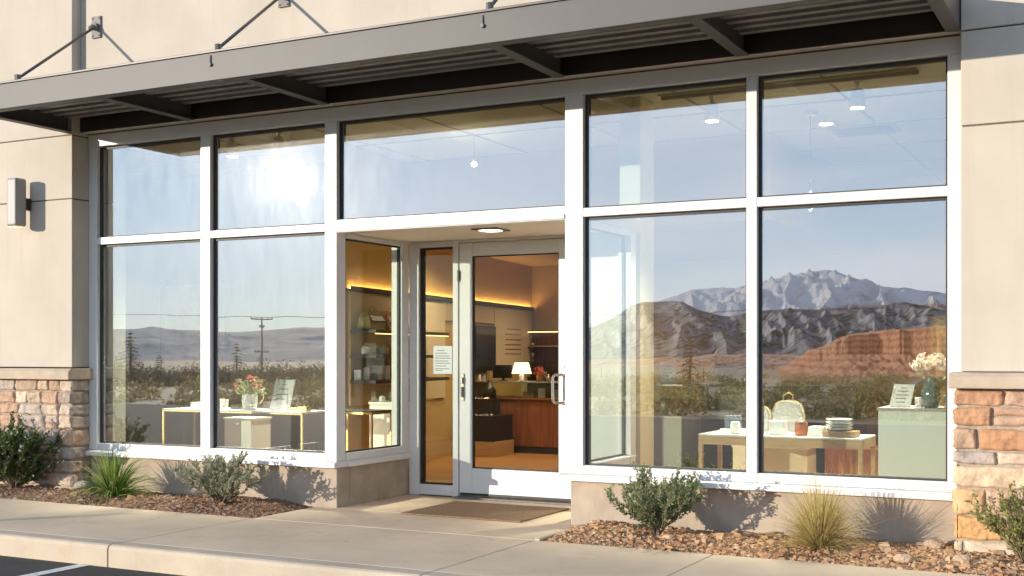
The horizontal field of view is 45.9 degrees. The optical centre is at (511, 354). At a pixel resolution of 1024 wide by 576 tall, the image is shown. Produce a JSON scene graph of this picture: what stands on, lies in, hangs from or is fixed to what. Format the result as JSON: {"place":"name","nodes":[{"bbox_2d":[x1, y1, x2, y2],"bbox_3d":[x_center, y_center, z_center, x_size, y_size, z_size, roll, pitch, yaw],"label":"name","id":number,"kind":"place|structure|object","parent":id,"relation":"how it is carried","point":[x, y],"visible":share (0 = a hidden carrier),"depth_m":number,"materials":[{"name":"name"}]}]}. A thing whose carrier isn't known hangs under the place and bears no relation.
{"place":"outdoors","nodes":[
{"label":"outdoors","id":0,"kind":"place"},
{"bbox_2d":[0,555,182,575],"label":"parking lot","id":1,"kind":"structure","parent":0,"point":[13,566],"depth_m":8.04,"materials":[{"name":"grey asphalt"}]},
{"bbox_2d":[20,564,88,575],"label":"stall markings","id":2,"kind":"object","parent":1,"relation":"on","point":[56,570],"visible":1,"depth_m":7.97,"materials":[{"name":"paint"}]},
{"bbox_2d":[0,494,979,575],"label":"sidewalk","id":3,"kind":"structure","parent":0,"point":[384,533],"depth_m":8.36,"materials":[{"name":"concrete"}]},
{"bbox_2d":[401,501,568,522],"bbox_3d":[-0.211,1.267,9.821,1.080,0.012,0.880,0,0,27],"label":"door mat","id":4,"kind":"object","parent":3,"relation":"on","point":[489,511],"depth_m":9.74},
{"bbox_2d":[535,524,584,540],"bbox_3d":[0.356,1.469,8.676,0.040,0.412,0.790,0,0,27],"label":"bed edging","id":5,"kind":"object","parent":3,"relation":"on","point":[543,538],"visible":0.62,"depth_m":8.47,"materials":[{"name":"concrete"}]},
{"bbox_2d":[487,371,492,380],"bbox_3d":[-0.299,0.281,16.175,0.050,0.132,0.080,0,0,27],"label":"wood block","id":6,"kind":"object","parent":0,"point":[489,375],"depth_m":16.14,"materials":[{"name":"brown wood"}]},
{"bbox_2d":[426,453,697,482],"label":"wood floor","id":7,"kind":"structure","parent":0,"point":[439,470],"depth_m":14.07,"materials":[{"name":"brown wood"}]},
{"bbox_2d":[162,407,324,449],"bbox_3d":[-2.492,0.886,11.319,1.650,0.752,0.440,0,0,27],"label":"console table","id":8,"kind":"object","parent":7,"relation":"on","point":[230,410],"visible":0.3,"depth_m":11.10,"materials":[{"name":"white paint"}]},
{"bbox_2d":[191,402,200,408],"bbox_3d":[-2.950,0.479,11.512,0.160,0.060,0.140,0,0,27],"label":"display box","id":9,"kind":"object","parent":8,"relation":"on","point":[195,405],"visible":0.49,"depth_m":11.46,"materials":[{"name":"white paint"}]},
{"bbox_2d":[220,399,227,408],"bbox_3d":[-2.762,0.465,11.482,0.100,0.090,0.100,0,0,27],"label":"display box","id":10,"kind":"object","parent":8,"relation":"on","point":[222,402],"visible":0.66,"depth_m":11.44,"materials":[{"name":"white paint"}]},
{"bbox_2d":[231,404,242,408],"bbox_3d":[-2.522,0.487,11.380,0.200,0.045,0.140,0,0,27],"label":"display box","id":11,"kind":"object","parent":8,"relation":"on","point":[236,406],"visible":0.5,"depth_m":11.33,"materials":[{"name":"white laminate"}]},
{"bbox_2d":[234,375,266,409],"bbox_3d":[-2.418,0.347,11.182,0.316,0.325,0.304,0,0,27],"label":"flower vase","id":12,"kind":"object","parent":8,"relation":"on","point":[249,400],"visible":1,"depth_m":11.14,"materials":[{"name":"ceramic"}]},
{"bbox_2d":[269,380,295,410],"bbox_3d":[-2.070,0.367,10.995,0.257,0.285,0.100,0,0,27],"label":"table sign","id":13,"kind":"object","parent":8,"relation":"on","point":[281,400],"visible":1,"depth_m":10.97,"materials":[{"name":"white paper"}]},
{"bbox_2d":[298,406,310,411],"bbox_3d":[-1.876,0.487,10.932,0.100,0.045,0.070,0,0,27],"label":"display box","id":14,"kind":"object","parent":8,"relation":"on","point":[304,408],"visible":1,"depth_m":10.90,"materials":[{"name":"gold cardboard"}]},
{"bbox_2d":[223,416,271,447],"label":"display plinth","id":15,"kind":"structure","parent":7,"relation":"on","point":[248,431],"depth_m":11.84,"materials":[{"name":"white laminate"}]},
{"bbox_2d":[346,409,391,450],"bbox_3d":[-1.473,0.896,11.675,0.530,0.732,0.350,0,0,27],"label":"side table","id":16,"kind":"object","parent":7,"relation":"on","point":[371,412],"visible":0.45,"depth_m":11.54,"materials":[{"name":"gold metal"}]},
{"bbox_2d":[368,401,408,452],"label":"display plinth","id":17,"kind":"structure","parent":7,"relation":"on","point":[381,429],"depth_m":12.12,"materials":[{"name":"white laminate"}]},
{"bbox_2d":[372,385,391,386],"bbox_3d":[-1.209,0.394,12.271,0.322,0.162,0.330,0,0,27],"label":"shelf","id":18,"kind":"object","parent":17,"relation":"on","point":[383,386],"visible":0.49,"depth_m":12.23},
{"bbox_2d":[379,396,385,401],"bbox_3d":[-1.310,0.444,12.239,0.070,0.060,0.070,0,0,27],"label":"ceramic piece","id":19,"kind":"object","parent":18,"relation":"in","point":[382,398],"visible":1,"depth_m":12.21,"materials":[{"name":"white ceramic"}]},
{"bbox_2d":[452,398,513,456],"bbox_3d":[-0.517,0.909,15.353,0.940,0.708,0.540,0,0,27],"label":"stepped display","id":20,"kind":"object","parent":7,"relation":"on","point":[494,435],"visible":0.48,"depth_m":15.05,"materials":[{"name":"brown wood"}]},
{"bbox_2d":[482,380,495,398],"bbox_3d":[-0.288,0.440,15.426,0.180,0.230,0.180,0,0,27],"label":"bust stand","id":21,"kind":"object","parent":20,"relation":"on","point":[489,390],"visible":0.98,"depth_m":15.37,"materials":[{"name":"black laminate"}]},
{"bbox_2d":[475,380,837,459],"bbox_3d":[1.603,0.805,15.172,4.770,0.916,0.750,0,0,27],"label":"shop counter","id":22,"kind":"object","parent":7,"relation":"on","point":[535,425],"visible":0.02,"depth_m":15.43,"materials":[{"name":"red wood"}]},
{"bbox_2d":[493,365,511,380],"bbox_3d":[-0.120,0.240,16.184,0.280,0.211,0.100,0,0,27],"label":"cash monitor","id":23,"kind":"object","parent":22,"relation":"on","point":[503,372],"visible":0.98,"depth_m":16.15,"materials":[{"name":"black plastic"}]},
{"bbox_2d":[512,363,531,380],"bbox_3d":[0.127,0.224,15.943,0.264,0.245,0.264,0,0,27],"label":"table lamp","id":24,"kind":"object","parent":22,"relation":"on","point":[521,369],"visible":0.77,"depth_m":15.85,"materials":[{"name":"fabric"}]},
{"bbox_2d":[523,392,536,397],"bbox_3d":[0.231,0.515,15.687,0.160,0.075,0.100,0,0,27],"label":"display item","id":25,"kind":"object","parent":22,"relation":"on","point":[529,394],"visible":1,"depth_m":15.64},
{"bbox_2d":[534,366,544,380],"bbox_3d":[0.364,0.241,15.848,0.186,0.211,0.171,0,0,27],"label":"dried bouquet","id":26,"kind":"object","parent":22,"relation":"on","point":[540,374],"visible":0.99,"depth_m":15.82,"materials":[{"name":"red plant"}]},
{"bbox_2d":[538,388,544,397],"bbox_3d":[0.381,0.492,15.586,0.100,0.120,0.020,0,0,27],"label":"display item","id":27,"kind":"object","parent":22,"relation":"on","point":[541,392],"visible":1,"depth_m":15.57,"materials":[{"name":"brown paper"}]},
{"bbox_2d":[654,383,697,466],"bbox_3d":[1.442,0.770,11.627,0.570,0.984,0.460,0,0,27],"label":"glass cabinet","id":28,"kind":"object","parent":7,"relation":"on","point":[675,440],"visible":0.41,"depth_m":11.39,"materials":[{"name":"grey paint"}]},
{"bbox_2d":[659,398,667,414],"bbox_3d":[1.453,0.494,11.594,0.080,0.160,0.078,0,0,27],"label":"glass bottle","id":29,"kind":"object","parent":28,"relation":"in","point":[663,407],"visible":1,"depth_m":11.56,"materials":[{"name":"glass"}]},
{"bbox_2d":[659,363,675,383],"bbox_3d":[1.503,0.178,11.626,0.160,0.200,0.071,0,0,27],"label":"cabinet sign","id":30,"kind":"object","parent":28,"relation":"on","point":[667,373],"visible":1,"depth_m":11.60,"materials":[{"name":"white paper"}]},
{"bbox_2d":[672,407,680,414],"bbox_3d":[1.568,0.534,11.534,0.080,0.080,0.078,0,0,27],"label":"glass bottle","id":31,"kind":"object","parent":28,"relation":"in","point":[676,411],"visible":1,"depth_m":11.51,"materials":[{"name":"glass"}]},
{"bbox_2d":[712,362,745,384],"bbox_3d":[2.263,0.663,12.412,0.519,1.176,0.544,0,0,27],"label":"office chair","id":32,"kind":"object","parent":7,"relation":"on","point":[721,374],"visible":0.18,"depth_m":12.49,"materials":[{"name":"fabric"}]},
{"bbox_2d":[732,445,815,472],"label":"display plinth","id":33,"kind":"structure","parent":7,"relation":"on","point":[793,459],"depth_m":9.87,"materials":[{"name":"beige wood"}]},
{"bbox_2d":[698,385,869,472],"bbox_3d":[2.603,0.781,11.617,1.520,0.962,0.540,0,0,27],"label":"till counter","id":34,"kind":"object","parent":7,"relation":"on","point":[821,404],"visible":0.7,"depth_m":11.34,"materials":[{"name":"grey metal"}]},
{"bbox_2d":[729,367,736,385],"bbox_3d":[2.154,0.209,11.793,0.080,0.180,0.078,0,0,27],"label":"dark bottle","id":35,"kind":"object","parent":34,"relation":"on","point":[732,380],"visible":1,"depth_m":11.77,"materials":[{"name":"grey glass"}]},
{"bbox_2d":[742,374,745,385],"bbox_3d":[2.278,0.239,11.729,0.100,0.120,0.097,0,0,27],"label":"dark jar","id":36,"kind":"object","parent":34,"relation":"on","point":[744,380],"visible":0.36,"depth_m":11.70,"materials":[{"name":"grey glass"}]},
{"bbox_2d":[764,386,787,415],"bbox_3d":[2.418,0.422,11.261,0.360,0.265,0.259,0,0,27],"label":"till monitor","id":37,"kind":"object","parent":34,"relation":"attached to","point":[773,395],"visible":0.54,"depth_m":11.11,"materials":[{"name":"plastic"}]},
{"bbox_2d":[698,430,875,474],"bbox_3d":[2.088,0.933,9.203,1.230,0.660,0.500,0,0,27],"label":"oak display table","id":38,"kind":"object","parent":7,"relation":"on","point":[792,439],"visible":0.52,"depth_m":8.99,"materials":[{"name":"white paint"}]},
{"bbox_2d":[720,428,745,432],"bbox_3d":[1.724,0.588,9.414,0.170,0.030,0.180,0,0,27],"label":"white tray","id":39,"kind":"object","parent":38,"relation":"on","point":[727,430],"visible":0.65,"depth_m":9.36,"materials":[{"name":"paint"}]},
{"bbox_2d":[725,415,741,427],"bbox_3d":[1.725,0.520,9.436,0.110,0.100,0.100,0,0,27],"label":"slate box","id":40,"kind":"object","parent":39,"relation":"on","point":[729,419],"visible":0.81,"depth_m":9.40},
{"bbox_2d":[730,421,739,433],"bbox_3d":[1.704,0.555,9.233,0.078,0.095,0.078,0,0,27],"label":"candle mug","id":41,"kind":"object","parent":38,"relation":"on","point":[734,427],"visible":1,"depth_m":9.20,"materials":[{"name":"ceramic"}]},
{"bbox_2d":[764,404,772,432],"bbox_3d":[1.920,0.472,9.346,0.167,0.261,0.082,0,0,27],"label":"glass handbag","id":42,"kind":"object","parent":38,"relation":"on","point":[768,415],"visible":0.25,"depth_m":9.28,"materials":[{"name":"gold plastic"}]},
{"bbox_2d":[769,420,786,434],"bbox_3d":[2.004,0.548,9.111,0.115,0.108,0.100,0,0,27],"label":"white cube","id":43,"kind":"object","parent":38,"relation":"on","point":[777,427],"visible":1,"depth_m":9.07,"materials":[{"name":"paint"}]},
{"bbox_2d":[771,392,805,420],"bbox_3d":[2.111,0.441,9.247,0.247,0.322,0.082,0,0,27],"label":"glass handbag","id":44,"kind":"object","parent":38,"relation":"on","point":[793,400],"visible":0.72,"depth_m":9.24,"materials":[{"name":"gold metal"}]},
{"bbox_2d":[795,417,807,435],"bbox_3d":[2.162,0.534,9.040,0.096,0.136,0.096,0,0,27],"label":"bottle","id":45,"kind":"object","parent":38,"relation":"on","point":[801,427],"visible":1,"depth_m":9.00,"materials":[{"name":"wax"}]},
{"bbox_2d":[808,433,822,436],"bbox_3d":[2.273,0.590,9.000,0.115,0.026,0.150,0,0,27],"label":"book","id":46,"kind":"object","parent":38,"relation":"on","point":[816,434],"visible":0.65,"depth_m":8.93,"materials":[{"name":"white paper"}]},
{"bbox_2d":[808,429,826,432],"bbox_3d":[2.272,0.565,9.000,0.107,0.022,0.150,0,0,27],"label":"book","id":47,"kind":"object","parent":46,"relation":"on","point":[815,431],"visible":0.76,"depth_m":8.94,"materials":[{"name":"white paper"}]},
{"bbox_2d":[808,426,827,429],"bbox_3d":[2.276,0.542,8.998,0.112,0.022,0.150,0,0,27],"label":"book","id":48,"kind":"object","parent":47,"relation":"on","point":[816,427],"visible":0.89,"depth_m":8.94,"materials":[{"name":"white paper"}]},
{"bbox_2d":[823,430,859,437],"bbox_3d":[2.421,0.580,8.895,0.235,0.045,0.180,0,0,27],"label":"wood box","id":49,"kind":"object","parent":38,"relation":"on","point":[845,434],"visible":0.98,"depth_m":8.82,"materials":[{"name":"brown wood"}]},
{"bbox_2d":[826,427,852,430],"bbox_3d":[2.410,0.545,8.911,0.196,0.024,0.196,0,0,27],"label":"stacked plate","id":50,"kind":"object","parent":49,"relation":"on","point":[839,429],"visible":0.86,"depth_m":8.85,"materials":[{"name":"white ceramic"}]},
{"bbox_2d":[826,424,852,427],"bbox_3d":[2.410,0.524,8.911,0.196,0.024,0.196,0,0,27],"label":"stacked plate","id":51,"kind":"object","parent":50,"relation":"on","point":[839,426],"visible":0.92,"depth_m":8.84,"materials":[{"name":"white ceramic"}]},
{"bbox_2d":[826,421,851,424],"bbox_3d":[2.410,0.503,8.911,0.196,0.024,0.196,0,0,27],"label":"stacked plate","id":52,"kind":"object","parent":51,"relation":"on","point":[839,423],"visible":0.91,"depth_m":8.84,"materials":[{"name":"white ceramic"}]},
{"bbox_2d":[826,418,852,421],"bbox_3d":[2.410,0.482,8.911,0.196,0.024,0.196,0,0,27],"label":"stacked plate","id":53,"kind":"object","parent":52,"relation":"on","point":[839,419],"visible":1,"depth_m":8.85,"materials":[{"name":"white ceramic"}]},
{"bbox_2d":[825,445,877,475],"bbox_3d":[2.916,1.012,10.018,0.550,0.500,0.450,0,0,27],"label":"brown chest","id":54,"kind":"object","parent":7,"relation":"on","point":[840,461],"visible":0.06,"depth_m":9.86,"materials":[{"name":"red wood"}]},
{"bbox_2d":[877,405,945,478],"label":"display plinth","id":55,"kind":"structure","parent":7,"relation":"on","point":[911,440],"depth_m":8.62,"materials":[{"name":"green laminate"}]},
{"bbox_2d":[889,384,914,406],"bbox_3d":[2.836,0.297,8.788,0.175,0.167,0.062,0,0,27],"label":"plinth sign","id":56,"kind":"object","parent":55,"relation":"on","point":[902,395],"visible":1,"depth_m":8.77,"materials":[{"name":"white paper"}]},
{"bbox_2d":[915,397,922,406],"bbox_3d":[2.958,0.344,8.785,0.068,0.072,0.067,0,0,27],"label":"cup","id":57,"kind":"object","parent":55,"relation":"on","point":[918,402],"visible":0.87,"depth_m":8.76,"materials":[{"name":"ceramic"}]},
{"bbox_2d":[909,351,945,407],"bbox_3d":[3.017,0.177,8.703,0.312,0.404,0.307,0,0,27],"label":"flower vase","id":58,"kind":"object","parent":55,"relation":"on","point":[930,391],"visible":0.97,"depth_m":8.66,"materials":[{"name":"green glass"}]},
{"bbox_2d":[544,520,1023,575],"bbox_3d":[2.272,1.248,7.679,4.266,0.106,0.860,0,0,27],"label":"stone gravel","id":59,"kind":"structure","parent":0,"point":[676,537],"depth_m":7.78,"materials":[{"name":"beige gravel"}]},
{"bbox_2d":[604,461,706,534],"bbox_3d":[0.973,1.009,8.344,0.724,0.554,0.679,0,0,27],"label":"green shrub","id":60,"kind":"object","parent":59,"relation":"on","point":[655,511],"visible":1,"depth_m":8.27,"materials":[{"name":"green plant"}]},
{"bbox_2d":[753,461,895,559],"bbox_3d":[1.986,0.965,7.756,0.952,0.564,0.833,0,0,27],"label":"golden grass clump","id":61,"kind":"object","parent":59,"relation":"on","point":[819,525],"visible":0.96,"depth_m":7.70,"materials":[{"name":"yellow plant"}]},
{"bbox_2d":[893,554,912,562],"bbox_3d":[2.381,1.244,7.373,0.117,0.060,0.094,0,0,27],"label":"rock","id":62,"kind":"object","parent":59,"relation":"on","point":[901,558],"visible":1,"depth_m":7.34,"materials":[{"name":"stone"}]},
{"bbox_2d":[923,538,945,548],"bbox_3d":[2.703,1.214,7.747,0.141,0.080,0.114,0,0,27],"label":"rock","id":63,"kind":"object","parent":59,"relation":"on","point":[934,543],"visible":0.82,"depth_m":7.71,"materials":[{"name":"stone"}]},
{"bbox_2d":[952,555,971,561],"bbox_3d":[2.709,1.229,7.281,0.108,0.054,0.085,0,0,27],"label":"rock","id":64,"kind":"object","parent":59,"relation":"on","point":[956,558],"visible":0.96,"depth_m":7.26,"materials":[{"name":"stone"}]},
{"bbox_2d":[963,480,1023,562],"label":"yellow green shrub","id":65,"kind":"object","parent":59,"relation":"on","point":[1011,531],"visible":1,"depth_m":7.25,"materials":[{"name":"green plant"}]},
{"bbox_3d":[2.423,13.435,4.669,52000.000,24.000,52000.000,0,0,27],"label":"desert ground","id":66,"kind":"structure","parent":0,"visible":0},
{"bbox_2d":[0,530,475,575],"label":"kerb","id":67,"kind":"structure","parent":66,"relation":"on","point":[183,561],"depth_m":7.88,"materials":[{"name":"concrete"}]},
{"bbox_2d":[0,0,1023,554],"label":"shop building","id":68,"kind":"structure","parent":66,"relation":"on","point":[640,240],"depth_m":11.19,"materials":[{"name":"paint"}]},
{"bbox_2d":[7,178,30,227],"bbox_3d":[-4.617,-1.423,11.357,0.130,0.455,0.210,0,0,27],"label":"wall sconce","id":69,"kind":"object","parent":68,"relation":"attached to","point":[18,204],"depth_m":11.27,"materials":[{"name":"paint"}]},
{"bbox_2d":[160,280,229,381],"bbox_3d":[-3.848,-0.285,14.655,1.070,1.220,0.043,0,0,27],"label":"framed picture","id":70,"kind":"object","parent":68,"relation":"attached to","point":[180,331],"visible":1,"depth_m":14.72,"materials":[{"name":"grey metal"}]},
{"bbox_2d":[89,121,344,461],"bbox_3d":[-2.688,-0.529,10.773,2.835,2.836,0.130,0,0,27],"label":"window frame","id":71,"kind":"structure","parent":68,"relation":"in","point":[210,235],"depth_m":10.72,"materials":[{"name":"paint"}]},
{"bbox_2d":[350,355,432,357],"bbox_3d":[-1.203,0.018,13.344,0.299,0.035,1.970,0,0,19],"label":"wall shelf","id":72,"kind":"object","parent":68,"relation":"attached to","point":[377,356],"depth_m":12.44,"materials":[{"name":"grey metal"}]},
{"bbox_2d":[361,345,369,354],"bbox_3d":[-1.512,-0.053,12.482,0.092,0.106,0.092,0,0,27],"label":"storage jar","id":73,"kind":"object","parent":72,"relation":"on","point":[365,349],"visible":1,"depth_m":12.45,"materials":[{"name":"ceramic"}]},
{"bbox_2d":[364,343,375,354],"bbox_3d":[-1.499,-0.063,12.791,0.080,0.125,0.130,0,0,19],"label":"shelf box","id":74,"kind":"object","parent":72,"relation":"on","point":[372,346],"visible":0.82,"depth_m":12.75,"materials":[{"name":"beige cardboard"}]},
{"bbox_2d":[376,346,381,354],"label":"shelf box","id":75,"kind":"object","parent":72,"relation":"on","point":[378,350],"visible":0.51,"depth_m":12.95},
{"bbox_2d":[381,345,388,354],"bbox_3d":[-1.353,-0.053,12.872,0.092,0.106,0.092,0,0,27],"label":"storage jar","id":76,"kind":"object","parent":72,"relation":"on","point":[384,349],"visible":1,"depth_m":12.84,"materials":[{"name":"brown ceramic"}]},
{"bbox_2d":[350,329,448,336],"bbox_3d":[-1.203,-0.236,13.344,0.299,0.047,1.970,0,0,19],"label":"wall shelf","id":77,"kind":"object","parent":68,"relation":"attached to","point":[387,332],"depth_m":12.62,"materials":[{"name":"grey metal"}]},
{"bbox_2d":[356,307,385,329],"bbox_3d":[-1.467,-0.375,12.594,0.185,0.253,0.344,0,0,19],"label":"handbag","id":78,"kind":"object","parent":77,"relation":"on","point":[369,319],"visible":0.96,"depth_m":12.47,"materials":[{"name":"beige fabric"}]},
{"bbox_2d":[380,308,391,329],"bbox_3d":[-1.315,-0.375,13.028,0.246,0.253,0.544,0,0,19],"label":"handbag","id":79,"kind":"object","parent":77,"relation":"on","point":[387,316],"visible":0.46,"depth_m":12.79,"materials":[{"name":"beige leather"}]},
{"bbox_2d":[350,377,448,383],"bbox_3d":[-1.203,0.278,13.344,0.299,0.035,1.970,0,0,19],"label":"wall shelf","id":80,"kind":"object","parent":68,"relation":"attached to","point":[390,380],"depth_m":12.48,"materials":[{"name":"grey metal"}]},
{"bbox_2d":[354,370,363,379],"bbox_3d":[-1.577,0.207,12.569,0.080,0.106,0.132,0,0,19],"label":"shelf box","id":81,"kind":"object","parent":80,"relation":"on","point":[358,374],"visible":0.8,"depth_m":12.51,"materials":[{"name":"white cardboard"}]},
{"bbox_2d":[364,365,372,379],"bbox_3d":[-1.482,0.175,12.493,0.070,0.168,0.090,0,0,19],"label":"gift bag","id":82,"kind":"object","parent":80,"relation":"on","point":[368,373],"visible":1,"depth_m":12.46,"materials":[{"name":"white paper"}]},
{"bbox_2d":[372,362,381,379],"bbox_3d":[-1.415,0.166,12.682,0.070,0.188,0.110,0,0,19],"label":"gift bag","id":83,"kind":"object","parent":80,"relation":"on","point":[377,372],"visible":0.94,"depth_m":12.63,"materials":[{"name":"white paper"}]},
{"bbox_2d":[382,362,389,378],"bbox_3d":[-1.349,0.166,12.870,0.070,0.188,0.110,0,0,19],"label":"gift bag","id":84,"kind":"object","parent":80,"relation":"on","point":[386,371],"visible":0.84,"depth_m":12.82,"materials":[{"name":"brown paper"}]},
{"bbox_2d":[433,346,451,373],"bbox_3d":[-0.625,0.045,10.920,0.196,0.251,0.004,0,0,27],"label":"paper notice","id":85,"kind":"object","parent":68,"relation":"attached to","point":[442,359],"visible":1,"depth_m":10.92,"materials":[{"name":"white paper"}]},
{"bbox_2d":[472,157,476,166],"bbox_3d":[-0.375,-2.019,11.979,0.054,0.314,0.053,0,0,27],"label":"pendant lamp","id":86,"kind":"object","parent":68,"relation":"hanging from","point":[474,163],"visible":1,"depth_m":11.96,"materials":[{"name":"grey metal"}]},
{"bbox_2d":[0,0,960,132],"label":"awning","id":87,"kind":"object","parent":68,"relation":"attached to","point":[490,44],"visible":0.98,"depth_m":8.69,"materials":[{"name":"paint"}]},
{"bbox_2d":[475,325,495,373],"bbox_3d":[-0.359,-0.070,16.148,0.031,0.630,0.780,0,0,19],"label":"wall screen","id":88,"kind":"object","parent":68,"relation":"attached to","point":[485,349],"depth_m":16.12,"materials":[{"name":"black glass"}]},
{"bbox_2d":[471,227,509,232],"bbox_3d":[-0.174,-1.017,9.869,0.240,0.016,0.240,0,0,27],"label":"soffit downlight","id":89,"kind":"object","parent":68,"relation":"attached to","point":[492,229],"visible":1,"depth_m":9.82,"materials":[{"name":"beige glass"}]},
{"bbox_2d":[505,329,520,353],"bbox_3d":[0.016,-0.190,17.261,0.004,0.362,0.670,0,0,19],"label":"wall lettering","id":90,"kind":"object","parent":68,"relation":"attached to","point":[512,344],"depth_m":17.23,"materials":[{"name":"beige wood"}]},
{"bbox_2d":[457,239,570,500],"bbox_3d":[0.001,0.127,10.529,1.143,2.240,0.152,0,0,27],"label":"door","id":91,"kind":"structure","parent":68,"relation":"in","point":[476,481],"depth_m":10.65,"materials":[{"name":"paint"}]},
{"bbox_2d":[527,377,557,395],"bbox_3d":[0.913,0.750,17.675,1.460,0.850,0.299,0,0,27],"label":"back cabinet","id":92,"kind":"object","parent":68,"relation":"attached to","point":[532,387],"visible":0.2,"depth_m":17.77,"materials":[{"name":"black laminate"}]},
{"bbox_2d":[528,330,557,376],"bbox_3d":[0.918,-0.018,17.684,1.460,0.684,0.279,0,0,27],"label":"wall shelf","id":93,"kind":"object","parent":68,"relation":"attached to","point":[545,349],"visible":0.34,"depth_m":18.01,"materials":[{"name":"red wood"}]},
{"bbox_2d":[565,53,965,491],"bbox_3d":[1.683,-0.529,8.506,2.828,2.836,0.130,0,0,27],"label":"window frame","id":94,"kind":"structure","parent":68,"relation":"in","point":[579,212],"depth_m":8.45,"materials":[{"name":"paint"}]},
{"bbox_2d":[657,67,918,100],"bbox_3d":[2.166,-2.161,9.690,2.080,0.030,0.118,0,0,27],"label":"track rail","id":95,"kind":"object","parent":68,"relation":"attached to","point":[811,82],"visible":1,"depth_m":9.62,"materials":[{"name":"black metal"}]},
{"bbox_2d":[704,95,719,122],"bbox_3d":[1.653,-2.038,10.003,0.128,0.216,0.128,0,0,27],"label":"track spotlight","id":96,"kind":"object","parent":95,"relation":"attached to","point":[711,112],"visible":1,"depth_m":9.96,"materials":[{"name":"white paint"}]},
{"bbox_2d":[849,80,865,108],"bbox_3d":[2.700,-2.038,9.459,0.128,0.216,0.128,0,0,27],"label":"track spotlight","id":97,"kind":"object","parent":95,"relation":"attached to","point":[857,97],"visible":1,"depth_m":9.42,"materials":[{"name":"white paint"}]},
{"bbox_2d":[804,111,816,179],"bbox_3d":[2.676,-1.710,10.846,0.210,0.931,0.210,0,0,27],"label":"globe pendant","id":98,"kind":"object","parent":68,"relation":"hanging from","point":[810,114],"visible":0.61,"depth_m":10.84,"materials":[{"name":"grey metal"}]},
{"bbox_2d":[817,122,834,125],"bbox_3d":[2.952,-2.171,11.379,0.170,0.008,0.170,0,0,27],"label":"ceiling downlight","id":99,"kind":"object","parent":68,"relation":"attached to","point":[825,123],"visible":1,"depth_m":11.35,"materials":[{"name":"white paint"}]},
{"bbox_2d":[828,123,901,136],"bbox_3d":[3.413,-2.170,11.703,0.600,0.012,0.500,0,0,27],"label":"ceiling light","id":100,"kind":"object","parent":68,"relation":"attached to","point":[873,129],"visible":1,"depth_m":11.67,"materials":[{"name":"grey metal"}]},
{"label":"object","id":101,"kind":"structure","parent":0,"visible":0},
{"bbox_2d":[0,484,311,517],"bbox_3d":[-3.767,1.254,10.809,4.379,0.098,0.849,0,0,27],"label":"bark mulch","id":102,"kind":"object","parent":101,"relation":"on","point":[249,502],"visible":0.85,"depth_m":10.30,"materials":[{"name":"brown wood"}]},
{"bbox_2d":[0,410,63,488],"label":"dense shrub","id":103,"kind":"object","parent":102,"relation":"on","point":[19,465],"visible":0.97,"depth_m":11.09,"materials":[{"name":"green plant"}]},
{"bbox_2d":[72,480,91,488],"bbox_3d":[-3.992,1.210,11.233,0.196,0.098,0.162,0,0,27],"label":"rock","id":104,"kind":"object","parent":102,"relation":"on","point":[77,484],"visible":0.54,"depth_m":11.17,"materials":[{"name":"beige stone"}]},
{"bbox_2d":[52,425,165,503],"bbox_3d":[-3.500,0.981,10.656,1.013,0.750,0.988,0,0,27],"label":"green grass clump","id":105,"kind":"object","parent":102,"relation":"on","point":[115,483],"visible":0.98,"depth_m":10.59,"materials":[{"name":"green plant"}]},
{"bbox_2d":[168,449,269,503],"bbox_3d":[-2.452,1.030,10.045,0.791,0.513,0.648,0,0,27],"label":"silver shrub","id":106,"kind":"object","parent":102,"relation":"on","point":[224,486],"visible":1,"depth_m":10.00,"materials":[{"name":"green plant"}]},
{"bbox_3d":[-2.301,-2.161,11.524,2.300,0.030,0.118,0,0,27],"label":"track rail","id":107,"kind":"object","parent":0,"visible":0},
{"bbox_2d":[226,137,238,157],"bbox_3d":[-2.726,-2.038,11.790,0.128,0.216,0.128,0,0,27],"label":"track spotlight","id":108,"kind":"object","parent":107,"relation":"attached to","point":[232,149],"visible":0.95,"depth_m":11.75,"materials":[{"name":"white paint"}]},
{"bbox_2d":[272,132,285,152],"bbox_3d":[-2.220,-2.038,11.528,0.128,0.216,0.128,0,0,27],"label":"track spotlight","id":109,"kind":"object","parent":107,"relation":"attached to","point":[278,143],"visible":0.95,"depth_m":11.48,"materials":[{"name":"white paint"}]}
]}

